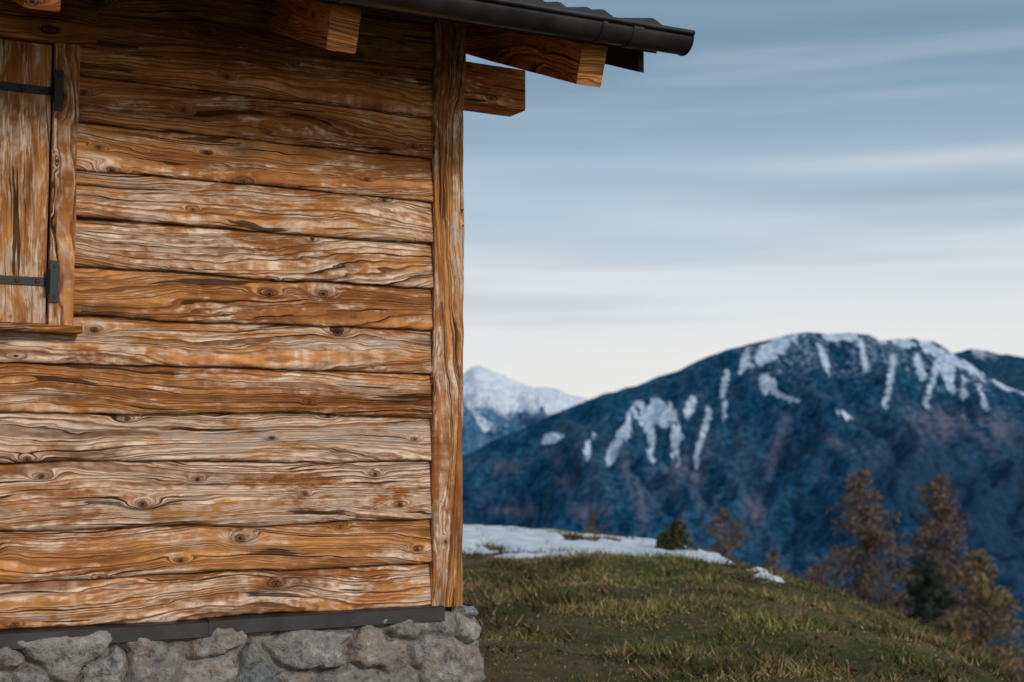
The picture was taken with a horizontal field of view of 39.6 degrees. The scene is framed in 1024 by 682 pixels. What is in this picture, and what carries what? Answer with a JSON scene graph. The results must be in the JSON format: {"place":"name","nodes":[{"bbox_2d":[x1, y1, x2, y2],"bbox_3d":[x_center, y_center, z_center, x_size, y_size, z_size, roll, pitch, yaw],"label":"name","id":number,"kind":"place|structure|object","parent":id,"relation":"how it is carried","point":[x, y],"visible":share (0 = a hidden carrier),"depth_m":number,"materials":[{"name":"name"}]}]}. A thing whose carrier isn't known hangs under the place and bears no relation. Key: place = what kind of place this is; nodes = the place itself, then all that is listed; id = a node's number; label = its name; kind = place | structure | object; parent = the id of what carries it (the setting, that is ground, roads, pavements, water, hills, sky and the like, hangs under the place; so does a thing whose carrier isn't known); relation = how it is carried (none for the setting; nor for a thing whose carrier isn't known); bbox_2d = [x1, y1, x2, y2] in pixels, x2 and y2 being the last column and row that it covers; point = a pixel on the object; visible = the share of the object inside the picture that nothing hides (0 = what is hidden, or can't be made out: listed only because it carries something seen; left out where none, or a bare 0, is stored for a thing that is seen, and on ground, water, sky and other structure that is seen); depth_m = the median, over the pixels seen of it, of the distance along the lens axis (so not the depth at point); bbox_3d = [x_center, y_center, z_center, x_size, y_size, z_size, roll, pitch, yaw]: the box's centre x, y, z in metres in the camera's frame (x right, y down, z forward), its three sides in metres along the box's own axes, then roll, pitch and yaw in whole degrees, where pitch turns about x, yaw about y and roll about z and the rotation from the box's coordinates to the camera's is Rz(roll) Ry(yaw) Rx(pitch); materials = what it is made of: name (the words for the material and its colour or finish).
{"place":"outdoors","nodes":[
{"label":"outdoors","id":0,"kind":"place"},
{"bbox_2d":[462,366,587,456],"bbox_3d":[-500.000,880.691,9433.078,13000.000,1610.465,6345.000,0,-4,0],"label":"snowy mountain","id":1,"kind":"structure","parent":0,"point":[496,405],"depth_m":10133.59,"materials":[{"name":"white snow"}]},
{"bbox_2d":[462,523,1023,681],"bbox_3d":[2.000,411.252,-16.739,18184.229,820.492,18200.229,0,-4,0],"label":"ground","id":2,"kind":"structure","parent":0,"point":[569,670],"depth_m":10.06,"materials":[{"name":"green plant"}]},
{"bbox_2d":[0,603,485,681],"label":"stone plinth","id":3,"kind":"structure","parent":2,"relation":"on","point":[446,650],"depth_m":5.51,"materials":[{"name":"grey stone"}]},
{"bbox_2d":[0,618,210,649],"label":"sill flashing","id":4,"kind":"object","parent":3,"relation":"on","point":[155,631],"visible":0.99,"depth_m":5.23,"materials":[{"name":"grey metal"}]},
{"bbox_2d":[206,605,444,635],"bbox_3d":[-0.729,1.098,5.640,0.985,0.075,0.083,2,-5,-28],"label":"sill flashing","id":5,"kind":"object","parent":3,"relation":"on","point":[270,622],"visible":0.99,"depth_m":5.59,"materials":[{"name":"grey metal"}]},
{"bbox_2d":[583,508,608,534],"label":"larch tree","id":6,"kind":"object","parent":2,"relation":"on","point":[592,519],"visible":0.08,"depth_m":94.28,"materials":[{"name":"brown plant"}]},
{"bbox_2d":[462,524,784,582],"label":"snow","id":7,"kind":"structure","parent":2,"relation":"on","point":[528,539],"depth_m":18.19,"materials":[{"name":"white snow"}]},
{"bbox_2d":[654,530,676,550],"bbox_3d":[1.834,2.558,17.479,0.482,0.476,0.424,0,-4,0],"label":"spruce sapling","id":8,"kind":"object","parent":2,"relation":"on","point":[664,541],"visible":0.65,"depth_m":17.40,"materials":[{"name":"green plant"}]},
{"bbox_2d":[666,517,697,550],"bbox_3d":[2.052,2.523,17.614,0.563,0.695,0.600,0,-4,0],"label":"spruce sapling","id":9,"kind":"object","parent":2,"relation":"on","point":[676,532],"visible":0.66,"depth_m":17.61,"materials":[{"name":"green plant"}]},
{"bbox_2d":[697,506,754,565],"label":"larch tree","id":10,"kind":"object","parent":2,"relation":"on","point":[727,549],"visible":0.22,"depth_m":71.27,"materials":[{"name":"brown plant"}]},
{"bbox_2d":[463,534,1017,681],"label":"fallen leaves","id":11,"kind":"object","parent":2,"relation":"on","point":[632,669],"visible":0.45,"depth_m":10.83,"materials":[{"name":"brown plant"}]},
{"bbox_2d":[760,548,793,575],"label":"larch tree","id":12,"kind":"object","parent":2,"relation":"on","point":[770,563],"visible":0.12,"depth_m":73.27,"materials":[{"name":"brown plant"}]},
{"bbox_2d":[804,563,830,587],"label":"larch tree","id":13,"kind":"object","parent":2,"relation":"on","point":[816,568],"visible":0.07,"depth_m":65.34,"materials":[{"name":"brown plant"}]},
{"bbox_2d":[797,468,918,619],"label":"larch tree","id":14,"kind":"object","parent":2,"relation":"on","point":[872,543],"visible":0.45,"depth_m":59.39,"materials":[{"name":"brown plant"}]},
{"bbox_2d":[892,554,960,634],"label":"spruce tree","id":15,"kind":"object","parent":2,"relation":"on","point":[925,613],"visible":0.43,"depth_m":55.22,"materials":[{"name":"green plant"}]},
{"bbox_2d":[932,590,966,644],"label":"spruce tree","id":16,"kind":"object","parent":2,"relation":"on","point":[953,600],"visible":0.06,"depth_m":57.28,"materials":[{"name":"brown plant"}]},
{"bbox_2d":[883,475,1020,673],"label":"larch tree","id":17,"kind":"object","parent":2,"relation":"on","point":[946,515],"visible":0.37,"depth_m":61.31,"materials":[{"name":"brown plant"}]},
{"bbox_2d":[929,549,1023,675],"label":"larch tree","id":18,"kind":"object","parent":2,"relation":"on","point":[979,559],"visible":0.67,"depth_m":51.24,"materials":[{"name":"brown plant"}]},
{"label":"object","id":19,"kind":"object","parent":2,"relation":"on","visible":0},
{"bbox_2d":[46,45,451,611],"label":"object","id":20,"kind":"object","parent":19,"relation":"on","point":[449,609],"depth_m":5.28,"materials":[{"name":"brown wood"}]},
{"bbox_2d":[0,39,51,323],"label":"shutter plank","id":21,"kind":"object","parent":20,"relation":"attached to","point":[24,146],"visible":0.99,"depth_m":5.20,"materials":[{"name":"brown wood"}]},
{"bbox_2d":[0,275,45,285],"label":"hinge strap","id":22,"kind":"object","parent":21,"relation":"attached to","point":[6,279],"visible":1,"depth_m":5.17,"materials":[{"name":"black metal"}]},
{"bbox_2d":[0,81,50,94],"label":"hinge strap","id":23,"kind":"object","parent":21,"relation":"attached to","point":[15,87],"visible":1,"depth_m":5.22,"materials":[{"name":"black metal"}]},
{"bbox_2d":[13,0,60,11],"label":"rafter","id":24,"kind":"object","parent":20,"relation":"on","point":[51,5],"visible":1,"depth_m":4.60,"materials":[{"name":"brown wood"}]},
{"bbox_2d":[0,323,82,333],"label":"window sill","id":25,"kind":"structure","parent":20,"relation":"attached to","point":[35,328],"depth_m":5.13,"materials":[{"name":"brown wood"}]},
{"bbox_2d":[0,0,97,48],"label":"window head board","id":26,"kind":"object","parent":20,"relation":"attached to","point":[71,25],"depth_m":5.25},
{"bbox_2d":[47,43,79,324],"bbox_3d":[-1.661,-0.579,5.266,0.093,1.050,0.054,2,-5,-28],"label":"window frame jamb","id":27,"kind":"object","parent":20,"relation":"attached to","point":[62,193],"depth_m":5.24,"materials":[{"name":"brown wood"}]},
{"bbox_2d":[49,260,58,302],"bbox_3d":[-1.674,-0.218,5.200,0.035,0.156,0.006,2,-5,-28],"label":"hinge plate","id":28,"kind":"object","parent":27,"relation":"attached to","point":[54,281],"visible":1,"depth_m":5.20,"materials":[{"name":"black metal"}]},
{"bbox_2d":[46,269,50,293],"bbox_3d":[-1.693,-0.218,5.194,0.018,0.090,0.018,2,-5,-28],"label":"hinge knuckle","id":29,"kind":"object","parent":28,"relation":"attached to","point":[48,281],"visible":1,"depth_m":5.19,"materials":[{"name":"black metal"}]},
{"bbox_2d":[53,69,63,111],"bbox_3d":[-1.674,-0.926,5.253,0.035,0.156,0.006,2,-5,-28],"label":"hinge plate","id":30,"kind":"object","parent":27,"relation":"attached to","point":[59,85],"visible":1,"depth_m":5.25,"materials":[{"name":"black metal"}]},
{"bbox_2d":[50,77,54,102],"bbox_3d":[-1.693,-0.926,5.247,0.018,0.090,0.018,2,-5,-28],"label":"hinge knuckle","id":31,"kind":"object","parent":30,"relation":"attached to","point":[52,96],"visible":1,"depth_m":5.24,"materials":[{"name":"black metal"}]},
{"bbox_2d":[0,563,430,629],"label":"wall board","id":32,"kind":"object","parent":20,"relation":"attached to","point":[128,599],"depth_m":5.42,"materials":[{"name":"brown wood"}]},
{"bbox_2d":[0,460,431,530],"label":"wall board","id":33,"kind":"object","parent":20,"relation":"attached to","point":[65,495],"depth_m":5.44,"materials":[{"name":"brown wood"}]},
{"bbox_2d":[0,412,431,462],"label":"wall board","id":34,"kind":"object","parent":20,"relation":"attached to","point":[290,437],"depth_m":5.48,"materials":[{"name":"brown wood"}]},
{"bbox_2d":[0,519,431,583],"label":"wall board","id":35,"kind":"object","parent":20,"relation":"attached to","point":[84,554],"depth_m":5.43,"materials":[{"name":"brown wood"}]},
{"bbox_2d":[0,362,431,417],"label":"wall board","id":36,"kind":"object","parent":20,"relation":"attached to","point":[89,388],"depth_m":5.47,"materials":[{"name":"brown wood"}]},
{"bbox_2d":[0,312,431,373],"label":"wall board","id":37,"kind":"object","parent":20,"relation":"attached to","point":[105,340],"depth_m":5.52,"materials":[{"name":"brown wood"}]},
{"bbox_2d":[61,0,433,69],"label":"wall board","id":38,"kind":"object","parent":20,"relation":"attached to","point":[392,41],"depth_m":5.64,"materials":[{"name":"brown wood"}]},
{"bbox_2d":[73,267,432,330],"bbox_3d":[-0.987,-0.160,5.608,1.471,0.200,0.042,2,-5,-28],"label":"wall board","id":39,"kind":"object","parent":20,"relation":"attached to","point":[159,295],"depth_m":5.56,"materials":[{"name":"brown wood"}]},
{"bbox_2d":[74,216,432,288],"bbox_3d":[-0.986,-0.341,5.621,1.471,0.203,0.040,2,-5,-28],"label":"wall board","id":40,"kind":"object","parent":20,"relation":"attached to","point":[126,245],"depth_m":5.59,"materials":[{"name":"brown wood"}]},
{"bbox_2d":[76,170,432,242],"bbox_3d":[-0.986,-0.526,5.635,1.471,0.197,0.042,2,-5,-28],"label":"wall board","id":41,"kind":"object","parent":20,"relation":"attached to","point":[169,200],"depth_m":5.60,"materials":[{"name":"brown wood"}]},
{"bbox_2d":[76,122,432,202],"bbox_3d":[-0.989,-0.706,5.654,1.471,0.199,0.040,2,-5,-28],"label":"wall board","id":42,"kind":"object","parent":20,"relation":"attached to","point":[101,148],"depth_m":5.62,"materials":[{"name":"brown wood"}]},
{"bbox_2d":[78,75,433,158],"bbox_3d":[-0.988,-0.887,5.665,1.471,0.197,0.040,2,-5,-28],"label":"wall board","id":43,"kind":"object","parent":20,"relation":"attached to","point":[121,103],"depth_m":5.63,"materials":[{"name":"brown wood"}]},
{"bbox_2d":[80,25,433,117],"bbox_3d":[-0.988,-1.072,5.679,1.471,0.221,0.040,2,-5,-28],"label":"wall board","id":44,"kind":"object","parent":20,"relation":"attached to","point":[157,59],"depth_m":5.65,"materials":[{"name":"brown wood"}]},
{"bbox_2d":[265,0,361,53],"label":"rafter","id":45,"kind":"object","parent":20,"relation":"on","point":[330,26],"visible":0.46,"depth_m":5.15,"materials":[{"name":"brown wood"}]},
{"bbox_2d":[358,7,433,22],"bbox_3d":[-2.599,-1.470,4.849,5.121,0.088,0.042,2,-5,-28],"label":"wall board top","id":46,"kind":"object","parent":20,"relation":"attached to","point":[393,15],"depth_m":5.95,"materials":[{"name":"brown wood"}]},
{"bbox_2d":[463,61,524,116],"bbox_3d":[-0.109,-1.098,6.211,0.301,0.182,0.152,2,-5,-28],"label":"wall plate","id":47,"kind":"object","parent":20,"relation":"on","point":[494,90],"depth_m":6.15,"materials":[{"name":"brown wood"}]},
{"bbox_2d":[465,24,607,87],"bbox_3d":[-0.354,-1.504,6.831,0.117,1.200,2.894,2,-5,-28],"label":"rafter","id":48,"kind":"object","parent":20,"relation":"on","point":[578,63],"visible":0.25,"depth_m":5.79,"materials":[{"name":"brown wood"}]},
{"bbox_2d":[314,0,656,53],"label":"roof deck","id":49,"kind":"structure","parent":48,"relation":"on","point":[468,23],"depth_m":5.28,"materials":[{"name":"brown wood"}]},
{"bbox_2d":[516,0,661,24],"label":"roof tiles","id":50,"kind":"object","parent":49,"relation":"on","point":[589,10],"visible":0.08,"depth_m":5.67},
{"bbox_2d":[430,19,465,606],"bbox_3d":[-0.292,-0.154,6.019,0.150,2.515,0.145,2,-5,-28],"label":"corner post","id":51,"kind":"object","parent":19,"relation":"on","point":[447,244],"visible":0.84,"depth_m":5.95,"materials":[{"name":"brown wood"}]},
{"bbox_2d":[462,332,1023,676],"bbox_3d":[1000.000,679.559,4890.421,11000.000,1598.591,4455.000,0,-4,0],"label":"mountain","id":52,"kind":"structure","parent":0,"point":[770,443],"depth_m":5164.47,"materials":[{"name":"blue stone"}]},
{"bbox_2d":[463,0,1023,399],"label":"sky","id":53,"kind":"structure","parent":0,"point":[816,166],"materials":[{"name":"blue"}]},
{"bbox_2d":[953,349,1023,391],"bbox_3d":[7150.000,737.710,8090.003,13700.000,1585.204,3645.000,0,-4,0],"label":"mountain ridge","id":54,"kind":"structure","parent":0,"point":[1007,370],"depth_m":8911.02,"materials":[{"name":"blue stone"}]},
{"bbox_3d":[-4.270,-1.588,8.008,6.400,1.083,2.900,2,-5,-28],"label":"roof","id":55,"kind":"object","parent":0,"visible":0},
{"bbox_2d":[330,0,694,55],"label":"gutter","id":56,"kind":"object","parent":55,"relation":"attached to","point":[539,18],"visible":0.98,"depth_m":5.25,"materials":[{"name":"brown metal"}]},
{"bbox_2d":[589,21,607,42],"bbox_3d":[0.322,-1.174,5.405,0.020,0.078,0.136,2,-5,-28],"label":"gutter bracket","id":57,"kind":"object","parent":56,"relation":"on","point":[602,33],"visible":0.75,"depth_m":5.36,"materials":[{"name":"brown metal"}]},
{"bbox_2d":[620,26,643,48],"bbox_3d":[0.454,-1.169,5.475,0.045,0.078,0.136,2,-5,-28],"label":"gutter bracket","id":58,"kind":"object","parent":56,"relation":"on","point":[636,38],"visible":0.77,"depth_m":5.43,"materials":[{"name":"brown metal"}]},
{"bbox_2d":[602,45,643,72],"bbox_3d":[-0.147,-1.541,6.954,0.029,1.128,2.820,2,-5,-28],"label":"verge board","id":59,"kind":"object","parent":55,"relation":"attached to","point":[629,59],"visible":0.25,"depth_m":5.75,"materials":[{"name":"brown wood"}]}
]}

